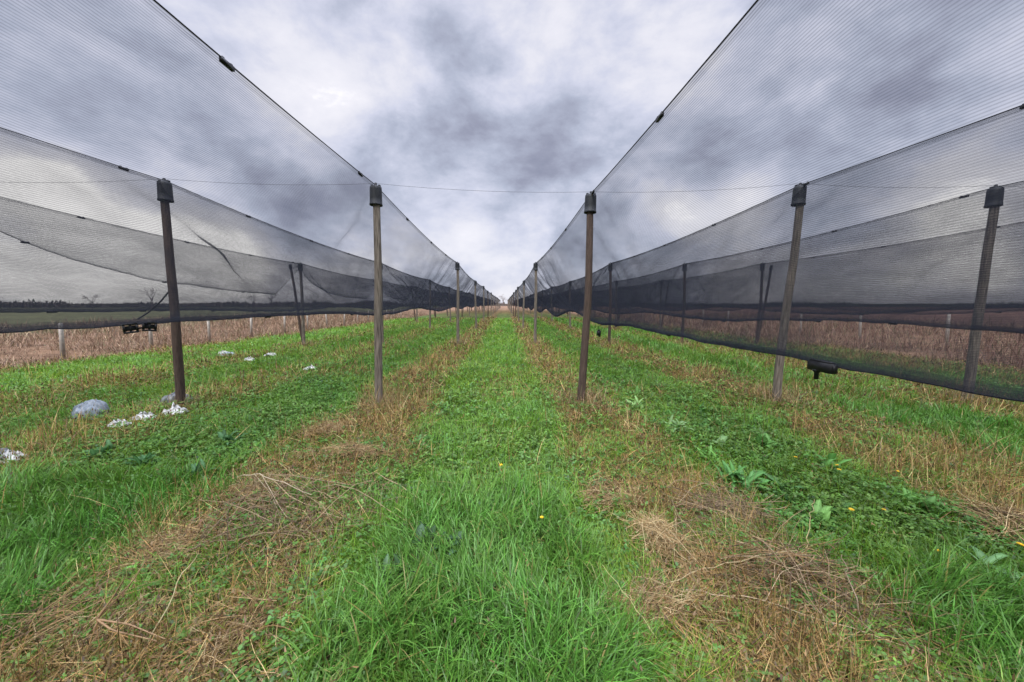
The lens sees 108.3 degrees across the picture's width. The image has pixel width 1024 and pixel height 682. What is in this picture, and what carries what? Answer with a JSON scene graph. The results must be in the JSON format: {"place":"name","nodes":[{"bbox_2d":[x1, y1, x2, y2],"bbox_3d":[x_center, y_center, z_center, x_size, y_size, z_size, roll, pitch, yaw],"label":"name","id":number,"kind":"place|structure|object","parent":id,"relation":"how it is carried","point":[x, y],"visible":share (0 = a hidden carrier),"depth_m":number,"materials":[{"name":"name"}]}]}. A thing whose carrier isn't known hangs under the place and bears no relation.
{"place":"outdoors","nodes":[
{"label":"outdoors","id":0,"kind":"place"},
{"bbox_2d":[0,304,1023,681],"bbox_3d":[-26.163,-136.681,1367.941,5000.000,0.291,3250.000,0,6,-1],"label":"ground","id":1,"kind":"structure","parent":0,"point":[468,312],"depth_m":5.10,"materials":[{"name":"green plant"}]},
{"bbox_2d":[0,449,27,462],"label":"plastic sheet","id":2,"kind":"object","parent":1,"relation":"on","point":[8,452],"visible":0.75,"depth_m":3.82,"materials":[{"name":"white plastic"}]},
{"bbox_2d":[58,324,65,357],"bbox_3d":[-14.247,0.117,11.716,0.088,1.362,0.088,0,4,0],"label":"concrete stake","id":3,"kind":"object","parent":1,"relation":"on","point":[61,341],"visible":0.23,"depth_m":11.69,"materials":[{"name":"grey concrete"}]},
{"bbox_2d":[70,399,110,420],"bbox_3d":[-6.304,0.997,5.506,0.531,0.261,0.463,0,6,-1],"label":"plastic bag","id":4,"kind":"object","parent":1,"relation":"on","point":[88,405],"visible":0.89,"depth_m":5.44,"materials":[{"name":"grey plastic"}]},
{"bbox_2d":[0,571,185,681],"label":"twig heap","id":5,"kind":"object","parent":1,"relation":"on","point":[66,618],"visible":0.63,"depth_m":1.84,"materials":[{"name":"brown plant"}]},
{"bbox_2d":[75,439,112,459],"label":"broadleaf weed","id":6,"kind":"object","parent":1,"relation":"on","point":[101,449],"visible":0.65,"depth_m":4.05,"materials":[{"name":"green plant"}]},
{"bbox_2d":[107,419,131,427],"bbox_3d":[-5.289,1.098,4.982,0.261,0.111,0.204,2,6,18],"label":"plastic sheet","id":7,"kind":"object","parent":1,"relation":"on","point":[115,421],"visible":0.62,"depth_m":4.95,"materials":[{"name":"white plastic"}]},
{"bbox_2d":[92,559,165,652],"bbox_3d":[-1.814,1.311,1.739,0.306,0.363,0.210,4,7,37],"label":"dead stalk","id":8,"kind":"object","parent":1,"relation":"on","point":[98,619],"visible":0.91,"depth_m":1.76,"materials":[{"name":"beige plant"}]},
{"bbox_2d":[122,452,159,465],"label":"broadleaf weed","id":9,"kind":"object","parent":1,"relation":"on","point":[141,458],"visible":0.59,"depth_m":3.85,"materials":[{"name":"green plant"}]},
{"bbox_2d":[127,411,155,421],"bbox_3d":[-5.267,1.054,5.280,0.311,0.137,0.212,-3,6,-23],"label":"plastic sheet","id":10,"kind":"object","parent":1,"relation":"on","point":[144,413],"visible":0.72,"depth_m":5.24,"materials":[{"name":"white plastic"}]},
{"bbox_2d":[148,320,153,348],"bbox_3d":[-14.294,-0.119,14.644,0.088,1.388,0.088,1,6,5],"label":"concrete stake","id":11,"kind":"object","parent":1,"relation":"on","point":[150,336],"visible":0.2,"depth_m":14.62,"materials":[{"name":"grey concrete"}]},
{"bbox_2d":[136,553,198,659],"bbox_3d":[-1.690,1.314,1.825,0.043,0.362,0.302,2,6,16],"label":"dead stalk","id":12,"kind":"object","parent":1,"relation":"on","point":[168,605],"visible":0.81,"depth_m":1.82,"materials":[{"name":"brown plant"}]},
{"bbox_2d":[156,178,185,405],"bbox_3d":[-5.284,-0.533,5.776,0.195,3.872,0.190,1,6,-1],"label":"wooden post","id":13,"kind":"object","parent":1,"relation":"on","point":[176,336],"visible":0.8,"depth_m":5.70,"materials":[{"name":"brown wood"}]},
{"bbox_2d":[139,292,167,318],"bbox_3d":[-5.506,-0.581,5.704,0.480,0.505,0.041,-2,6,-20],"label":"tie rope","id":14,"kind":"object","parent":13,"relation":"attached to","point":[159,302],"visible":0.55,"depth_m":5.71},
{"bbox_2d":[0,127,454,289],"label":"ridge cable","id":15,"kind":"object","parent":13,"relation":"attached to","point":[158,178],"visible":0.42,"depth_m":5.23,"materials":[{"name":"black metal"}]},
{"bbox_2d":[0,132,489,332],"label":"shade net","id":16,"kind":"object","parent":15,"relation":"hanging from","point":[5,306],"visible":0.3,"depth_m":6.25,"materials":[{"name":"black fabric"}]},
{"bbox_2d":[14,179,1015,191],"bbox_3d":[1.137,-2.382,5.722,19.400,0.167,0.024,0,6,-1],"label":"cross wire","id":17,"kind":"object","parent":13,"relation":"attached to","point":[495,191],"visible":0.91,"depth_m":5.67,"materials":[{"name":"grey metal"}]},
{"bbox_2d":[162,402,187,415],"bbox_3d":[-5.100,1.007,5.585,0.337,0.191,0.235,-5,7,-38],"label":"plastic sheet","id":18,"kind":"object","parent":1,"relation":"on","point":[177,407],"visible":0.76,"depth_m":5.56,"materials":[{"name":"white plastic"}]},
{"bbox_2d":[160,392,193,404],"bbox_3d":[-5.626,0.936,6.220,0.421,0.188,0.456,0,6,-1],"label":"plastic bag","id":19,"kind":"object","parent":1,"relation":"on","point":[170,396],"visible":0.31,"depth_m":6.07,"materials":[{"name":"grey plastic"}]},
{"bbox_2d":[181,459,215,478],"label":"broadleaf weed","id":20,"kind":"object","parent":1,"relation":"on","point":[194,468],"visible":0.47,"depth_m":3.58,"materials":[{"name":"green plant"}]},
{"bbox_2d":[207,321,210,341],"bbox_3d":[-14.400,-0.379,17.585,0.088,1.340,0.088,-1,5,-8],"label":"concrete stake","id":21,"kind":"object","parent":1,"relation":"on","point":[208,330],"visible":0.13,"depth_m":17.56,"materials":[{"name":"grey concrete"}]},
{"bbox_2d":[217,429,246,447],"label":"broadleaf weed","id":22,"kind":"object","parent":1,"relation":"on","point":[225,437],"visible":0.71,"depth_m":4.43,"materials":[{"name":"green plant"}]},
{"bbox_2d":[122,570,357,681],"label":"twig heap","id":23,"kind":"object","parent":1,"relation":"on","point":[234,623],"visible":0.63,"depth_m":1.81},
{"bbox_2d":[250,318,252,336],"bbox_3d":[-14.473,-0.661,20.535,0.088,1.363,0.088,1,3,2],"label":"concrete stake","id":24,"kind":"object","parent":1,"relation":"on","point":[251,328],"visible":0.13,"depth_m":20.49,"materials":[{"name":"grey concrete"}]},
{"bbox_2d":[151,450,431,582],"bbox_3d":[-1.593,1.216,2.873,1.873,0.330,1.814,0,6,-1],"label":"twig heap","id":25,"kind":"object","parent":1,"relation":"on","point":[262,518],"visible":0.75,"depth_m":2.77,"materials":[{"name":"brown wood"}]},
{"bbox_2d":[237,473,311,538],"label":"dead stalk","id":26,"kind":"object","parent":25,"relation":"on","point":[270,490],"visible":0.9,"depth_m":3.08,"materials":[{"name":"beige plant"}]},
{"bbox_2d":[288,264,301,340],"bbox_3d":[-9.048,-1.328,15.618,0.141,3.780,0.136,-7,6,0],"label":"brace post","id":27,"kind":"object","parent":1,"relation":"on","point":[299,324],"visible":0.37,"depth_m":15.61,"materials":[{"name":"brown wood"}]},
{"bbox_2d":[298,263,305,345],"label":"wooden post","id":28,"kind":"object","parent":1,"relation":"on","point":[303,328],"visible":0.38,"depth_m":15.46,"materials":[{"name":"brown wood"}]},
{"bbox_2d":[2,197,403,285],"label":"ridge cable","id":29,"kind":"object","parent":28,"relation":"attached to","point":[133,229],"visible":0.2,"depth_m":8.13,"materials":[{"name":"black metal"}]},
{"bbox_2d":[0,201,443,312],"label":"shade net","id":30,"kind":"object","parent":29,"relation":"hanging from","point":[187,283],"visible":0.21,"depth_m":9.56,"materials":[{"name":"black fabric"}]},
{"bbox_2d":[369,182,382,402],"bbox_3d":[-2.115,-0.499,5.840,0.195,3.853,0.190,1,6,-1],"label":"wooden post","id":31,"kind":"object","parent":1,"relation":"on","point":[376,196],"visible":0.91,"depth_m":5.78,"materials":[{"name":"brown wood"}]},
{"bbox_2d":[153,0,470,277],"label":"ridge cable","id":32,"kind":"object","parent":31,"relation":"on","point":[174,17],"visible":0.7,"depth_m":2.99,"materials":[{"name":"black metal"}]},
{"bbox_2d":[0,29,497,332],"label":"shade net","id":33,"kind":"object","parent":32,"relation":"hanging from","point":[449,304],"visible":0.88,"depth_m":5.39,"materials":[{"name":"black fabric"}]},
{"bbox_2d":[121,321,156,333],"bbox_3d":[-3.633,-0.133,3.611,0.093,0.109,0.297,0,6,-1],"label":"net buckle","id":34,"kind":"object","parent":33,"relation":"attached to","point":[149,326],"visible":0.99,"depth_m":3.55,"materials":[{"name":"black plastic"}]},
{"bbox_2d":[382,264,383,342],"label":"wooden post","id":35,"kind":"object","parent":1,"relation":"on","point":[382,319],"visible":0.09,"depth_m":15.66,"materials":[{"name":"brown wood"}]},
{"bbox_2d":[378,553,407,579],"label":"broadleaf weed","id":36,"kind":"object","parent":1,"relation":"on","point":[396,556],"visible":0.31,"depth_m":2.30,"materials":[{"name":"green plant"}]},
{"bbox_2d":[429,283,430,328],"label":"wooden post","id":37,"kind":"object","parent":1,"relation":"on","point":[430,313],"visible":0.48,"depth_m":25.64,"materials":[{"name":"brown wood"}]},
{"bbox_2d":[412,521,463,559],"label":"broadleaf weed","id":38,"kind":"object","parent":1,"relation":"on","point":[422,526],"visible":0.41,"depth_m":2.54,"materials":[{"name":"green plant"}]},
{"bbox_2d":[455,262,459,343],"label":"wooden post","id":39,"kind":"object","parent":1,"relation":"on","point":[457,267],"visible":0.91,"depth_m":15.50,"materials":[{"name":"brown wood"}]},
{"bbox_2d":[474,280,476,327],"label":"wooden post","id":40,"kind":"object","parent":1,"relation":"on","point":[475,283],"visible":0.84,"depth_m":25.45,"materials":[{"name":"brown wood"}]},
{"bbox_2d":[483,286,484,319],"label":"wooden post","id":41,"kind":"object","parent":1,"relation":"on","point":[483,301],"visible":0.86,"depth_m":35.47,"materials":[{"name":"grey wood"}]},
{"bbox_2d":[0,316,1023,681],"bbox_3d":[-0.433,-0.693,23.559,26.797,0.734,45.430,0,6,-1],"label":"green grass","id":42,"kind":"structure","parent":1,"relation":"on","point":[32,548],"depth_m":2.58,"materials":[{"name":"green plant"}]},
{"bbox_2d":[291,417,356,440],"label":"straw clump","id":43,"kind":"object","parent":42,"relation":"on","point":[337,425],"visible":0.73,"depth_m":4.74,"materials":[{"name":"brown plant"}]},
{"bbox_2d":[570,476,670,518],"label":"straw clump","id":44,"kind":"object","parent":42,"relation":"on","point":[591,487],"visible":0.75,"depth_m":3.11,"materials":[{"name":"beige plant"}]},
{"bbox_2d":[596,561,732,650],"bbox_3d":[0.787,1.370,1.965,0.709,0.171,0.583,3,6,27],"label":"straw clump","id":45,"kind":"object","parent":42,"relation":"on","point":[647,600],"visible":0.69,"depth_m":1.97,"materials":[{"name":"beige plant"}]},
{"bbox_2d":[0,316,1023,681],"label":"dry grass","id":46,"kind":"structure","parent":1,"relation":"on","point":[380,410],"depth_m":3.06,"materials":[{"name":"beige plant"}]},
{"bbox_2d":[86,515,219,583],"bbox_3d":[-2.306,1.326,2.412,0.672,0.116,0.704,0,6,-1],"label":"straw clump","id":47,"kind":"object","parent":46,"relation":"on","point":[169,540],"visible":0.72,"depth_m":2.42,"materials":[{"name":"beige plant"}]},
{"bbox_2d":[206,465,295,510],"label":"straw clump","id":48,"kind":"object","parent":46,"relation":"on","point":[245,490],"visible":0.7,"depth_m":3.17,"materials":[{"name":"beige plant"}]},
{"bbox_2d":[283,435,393,462],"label":"straw clump","id":49,"kind":"object","parent":46,"relation":"on","point":[350,448],"visible":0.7,"depth_m":4.01,"materials":[{"name":"beige plant"}]},
{"bbox_2d":[611,501,736,608],"bbox_3d":[1.031,1.282,2.396,0.590,0.206,1.034,0,6,-1],"label":"straw clump","id":50,"kind":"object","parent":46,"relation":"on","point":[654,526],"visible":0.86,"depth_m":2.42,"materials":[{"name":"beige plant"}]},
{"bbox_2d":[0,317,1023,681],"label":"clover","id":51,"kind":"object","parent":1,"relation":"on","point":[178,427],"visible":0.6,"depth_m":3.59,"materials":[{"name":"green plant"}]},
{"bbox_2d":[806,499,814,547],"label":"dead stalk","id":52,"kind":"object","parent":51,"relation":"on","point":[809,526],"visible":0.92,"depth_m":2.50,"materials":[{"name":"beige plant"}]},
{"bbox_2d":[905,480,1023,553],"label":"straw clump","id":53,"kind":"object","parent":51,"relation":"on","point":[1008,523],"visible":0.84,"depth_m":2.74,"materials":[{"name":"beige plant"}]},
{"bbox_2d":[0,310,1023,372],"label":"field weeds","id":54,"kind":"object","parent":1,"relation":"on","point":[361,318],"visible":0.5,"depth_m":20.40,"materials":[{"name":"brown plant"}]},
{"bbox_2d":[1,299,1023,307],"bbox_3d":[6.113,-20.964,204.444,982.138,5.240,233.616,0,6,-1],"label":"distant woods","id":55,"kind":"object","parent":1,"relation":"on","point":[41,304],"visible":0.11,"depth_m":184.29,"materials":[{"name":"black plant"}]},
{"bbox_2d":[517,287,518,320],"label":"wooden post","id":56,"kind":"object","parent":1,"relation":"on","point":[517,303],"visible":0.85,"depth_m":35.30,"materials":[{"name":"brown wood"}]},
{"bbox_2d":[522,281,524,328],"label":"wooden post","id":57,"kind":"object","parent":1,"relation":"on","point":[523,284],"visible":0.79,"depth_m":25.66,"materials":[{"name":"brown wood"}]},
{"bbox_2d":[533,262,537,344],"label":"wooden post","id":58,"kind":"object","parent":1,"relation":"on","point":[535,267],"visible":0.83,"depth_m":15.58,"materials":[{"name":"brown wood"}]},
{"bbox_2d":[569,289,570,326],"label":"wooden post","id":59,"kind":"object","parent":1,"relation":"on","point":[570,315],"visible":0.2,"depth_m":25.72,"materials":[{"name":"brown wood"}]},
{"bbox_2d":[577,191,595,403],"bbox_3d":[1.192,-0.470,5.914,0.252,3.721,0.193,-2,6,-23],"label":"wooden post","id":60,"kind":"object","parent":1,"relation":"on","point":[590,206],"visible":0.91,"depth_m":5.83,"materials":[{"name":"brown wood"}]},
{"bbox_2d":[528,0,758,275],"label":"ridge cable","id":61,"kind":"object","parent":60,"relation":"attached to","point":[739,21],"visible":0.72,"depth_m":2.66,"materials":[{"name":"black metal"}]},
{"bbox_2d":[510,33,1023,401],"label":"shade net","id":62,"kind":"object","parent":61,"relation":"hanging from","point":[529,280],"visible":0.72,"depth_m":4.21,"materials":[{"name":"black fabric"}]},
{"bbox_2d":[807,359,837,378],"bbox_3d":[2.759,0.262,3.296,0.068,0.176,0.274,0,6,-1],"label":"net buckle","id":63,"kind":"object","parent":62,"relation":"attached to","point":[816,367],"visible":0.98,"depth_m":3.28,"materials":[{"name":"black plastic"}]},
{"bbox_2d":[608,262,612,340],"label":"wooden post","id":64,"kind":"object","parent":1,"relation":"on","point":[609,332],"visible":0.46,"depth_m":15.92,"materials":[{"name":"brown wood"}]},
{"bbox_2d":[618,395,643,412],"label":"broadleaf weed","id":65,"kind":"object","parent":1,"relation":"on","point":[634,404],"visible":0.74,"depth_m":5.87,"materials":[{"name":"green plant"}]},
{"bbox_2d":[623,385,641,396],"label":"leafy weed","id":66,"kind":"object","parent":1,"relation":"on","point":[636,389],"visible":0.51,"depth_m":6.81,"materials":[{"name":"green plant"}]},
{"bbox_2d":[603,566,678,667],"bbox_3d":[0.637,1.391,1.884,0.021,0.203,0.517,-3,7,-30],"label":"dead stalk","id":67,"kind":"object","parent":1,"relation":"on","point":[635,608],"visible":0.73,"depth_m":1.88,"materials":[{"name":"brown plant"}]},
{"bbox_2d":[641,415,661,425],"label":"leafy weed","id":68,"kind":"object","parent":1,"relation":"on","point":[653,421],"visible":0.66,"depth_m":5.09,"materials":[{"name":"green plant"}]},
{"bbox_2d":[658,408,680,418],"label":"leafy weed","id":69,"kind":"object","parent":1,"relation":"on","point":[670,412],"visible":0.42,"depth_m":5.48,"materials":[{"name":"green plant"}]},
{"bbox_2d":[665,414,693,431],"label":"broadleaf weed","id":70,"kind":"object","parent":1,"relation":"on","point":[671,419],"visible":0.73,"depth_m":4.91,"materials":[{"name":"green plant"}]},
{"bbox_2d":[680,264,685,342],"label":"wooden post","id":71,"kind":"object","parent":1,"relation":"on","point":[683,270],"visible":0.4,"depth_m":15.90,"materials":[{"name":"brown wood"}]},
{"bbox_2d":[698,402,712,411],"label":"leafy weed","id":72,"kind":"object","parent":1,"relation":"on","point":[704,409],"visible":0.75,"depth_m":5.79,"materials":[{"name":"green plant"}]},
{"bbox_2d":[696,445,723,462],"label":"leafy weed","id":73,"kind":"object","parent":1,"relation":"on","point":[711,451],"visible":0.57,"depth_m":3.96,"materials":[{"name":"green plant"}]},
{"bbox_2d":[705,417,727,428],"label":"leafy weed","id":74,"kind":"object","parent":1,"relation":"on","point":[717,420],"visible":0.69,"depth_m":5.06,"materials":[{"name":"green plant"}]},
{"bbox_2d":[640,467,797,562],"bbox_3d":[1.529,1.242,2.817,1.100,0.287,1.285,3,7,27],"label":"twig heap","id":75,"kind":"object","parent":1,"relation":"on","point":[717,503],"visible":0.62,"depth_m":2.85,"materials":[{"name":"brown wood"}]},
{"bbox_2d":[712,435,744,455],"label":"broadleaf weed","id":76,"kind":"object","parent":1,"relation":"on","point":[723,437],"visible":0.48,"depth_m":4.31,"materials":[{"name":"green plant"}]},
{"bbox_2d":[711,460,770,489],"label":"dock plant","id":77,"kind":"object","parent":1,"relation":"on","point":[740,471],"visible":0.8,"depth_m":3.39,"materials":[{"name":"green plant"}]},
{"bbox_2d":[746,451,771,465],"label":"leafy weed","id":78,"kind":"object","parent":1,"relation":"on","point":[763,458],"visible":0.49,"depth_m":3.94,"materials":[{"name":"green plant"}]},
{"bbox_2d":[755,262,764,343],"bbox_3d":[10.611,-1.411,15.848,0.195,3.857,0.190,0,5,-1],"label":"wooden post","id":79,"kind":"object","parent":1,"relation":"on","point":[761,288],"visible":0.44,"depth_m":15.75,"materials":[{"name":"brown wood"}]},
{"bbox_2d":[680,221,1023,278],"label":"ridge cable","id":80,"kind":"object","parent":79,"relation":"attached to","point":[887,245],"visible":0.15,"depth_m":10.16,"materials":[{"name":"black metal"}]},
{"bbox_2d":[583,223,1023,314],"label":"shade net","id":81,"kind":"object","parent":80,"relation":"hanging from","point":[947,305],"visible":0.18,"depth_m":11.32,"materials":[{"name":"black fabric"}]},
{"bbox_2d":[748,432,777,447],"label":"leafy weed","id":82,"kind":"object","parent":1,"relation":"on","point":[762,436],"visible":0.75,"depth_m":4.37,"materials":[{"name":"green plant"}]},
{"bbox_2d":[759,265,772,337],"bbox_3d":[10.940,-1.390,16.085,0.140,3.780,0.136,6,6,-2],"label":"brace post","id":83,"kind":"object","parent":1,"relation":"on","point":[765,299],"visible":0.31,"depth_m":16.00,"materials":[{"name":"black wood"}]},
{"bbox_2d":[763,473,803,503],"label":"dock plant","id":84,"kind":"object","parent":1,"relation":"on","point":[772,478],"visible":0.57,"depth_m":3.38,"materials":[{"name":"green plant"}]},
{"bbox_2d":[772,183,806,403],"bbox_3d":[4.437,-0.544,5.961,0.195,3.866,0.190,2,6,-1],"label":"wooden post","id":85,"kind":"object","parent":1,"relation":"on","point":[798,189],"visible":0.81,"depth_m":5.89,"materials":[{"name":"brown wood"}]},
{"bbox_2d":[579,106,1019,278],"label":"ridge cable","id":86,"kind":"object","parent":85,"relation":"attached to","point":[864,162],"visible":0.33,"depth_m":4.46,"materials":[{"name":"black metal"}]},
{"bbox_2d":[527,103,1023,401],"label":"shade net","id":87,"kind":"object","parent":86,"relation":"hanging from","point":[955,323],"visible":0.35,"depth_m":5.35,"materials":[{"name":"black fabric"}]},
{"bbox_2d":[801,499,846,531],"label":"leafy weed","id":88,"kind":"object","parent":1,"relation":"on","point":[820,508],"visible":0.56,"depth_m":2.88,"materials":[{"name":"green plant"}]},
{"bbox_2d":[803,453,852,475],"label":"leafy weed","id":89,"kind":"object","parent":1,"relation":"on","point":[830,459],"visible":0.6,"depth_m":3.80,"materials":[{"name":"green plant"}]},
{"bbox_2d":[667,495,1001,681],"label":"twig heap","id":90,"kind":"object","parent":1,"relation":"on","point":[800,566],"visible":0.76,"depth_m":2.08,"materials":[{"name":"brown wood"}]},
{"bbox_2d":[657,550,796,587],"bbox_3d":[1.260,1.321,2.163,0.910,0.131,0.027,-1,6,-9],"label":"dead stalk","id":91,"kind":"object","parent":90,"relation":"on","point":[723,563],"visible":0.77,"depth_m":2.17,"materials":[{"name":"brown plant"}]},
{"bbox_2d":[686,562,904,646],"bbox_3d":[1.443,1.312,1.999,0.924,0.144,0.288,2,6,21],"label":"dead stalk","id":92,"kind":"object","parent":90,"relation":"on","point":[780,605],"visible":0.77,"depth_m":1.94,"materials":[{"name":"brown plant"}]},
{"bbox_2d":[823,502,857,522],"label":"broadleaf weed","id":93,"kind":"object","parent":1,"relation":"on","point":[847,504],"visible":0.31,"depth_m":2.97,"materials":[{"name":"green plant"}]},
{"bbox_2d":[841,554,862,621],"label":"dead stalk","id":94,"kind":"object","parent":1,"relation":"on","point":[852,588],"visible":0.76,"depth_m":1.90,"materials":[{"name":"brown plant"}]},
{"bbox_2d":[858,315,861,338],"bbox_3d":[18.158,-0.626,19.296,0.088,1.595,0.088,-1,5,4],"label":"concrete stake","id":95,"kind":"object","parent":1,"relation":"on","point":[860,326],"visible":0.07,"depth_m":19.27,"materials":[{"name":"grey concrete"}]},
{"bbox_2d":[769,556,1023,681],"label":"twig heap","id":96,"kind":"object","parent":1,"relation":"on","point":[928,658],"visible":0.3,"depth_m":1.81,"materials":[{"name":"brown wood"}]},
{"bbox_2d":[894,487,950,516],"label":"leafy weed","id":97,"kind":"object","parent":1,"relation":"on","point":[931,499],"visible":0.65,"depth_m":2.96,"materials":[{"name":"green plant"}]},
{"bbox_2d":[944,314,950,345],"bbox_3d":[18.257,-0.310,15.512,0.088,1.646,0.088,0,4,-7],"label":"concrete stake","id":98,"kind":"object","parent":1,"relation":"on","point":[947,329],"visible":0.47,"depth_m":15.48,"materials":[{"name":"grey concrete"}]},
{"bbox_2d":[961,184,1004,401],"bbox_3d":[7.615,-0.541,6.022,0.195,3.865,0.190,0,6,-1],"label":"wooden post","id":99,"kind":"object","parent":1,"relation":"on","point":[995,193],"visible":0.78,"depth_m":5.93,"materials":[{"name":"brown wood"}]},
{"bbox_2d":[619,181,1023,280],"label":"ridge cable","id":100,"kind":"object","parent":99,"relation":"attached to","point":[884,217],"visible":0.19,"depth_m":7.12,"materials":[{"name":"black metal"}]},
{"bbox_2d":[546,191,1023,333],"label":"shade net","id":101,"kind":"object","parent":100,"relation":"hanging from","point":[847,305],"visible":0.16,"depth_m":8.85,"materials":[{"name":"black fabric"}]},
{"bbox_2d":[944,544,1023,581],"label":"broadleaf weed","id":102,"kind":"object","parent":1,"relation":"on","point":[980,553],"visible":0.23,"depth_m":2.34,"materials":[{"name":"green plant"}]},
{"bbox_2d":[0,0,1023,303],"label":"sky","id":103,"kind":"structure","parent":0,"point":[535,102],"materials":[{"name":"grey"}]}
]}

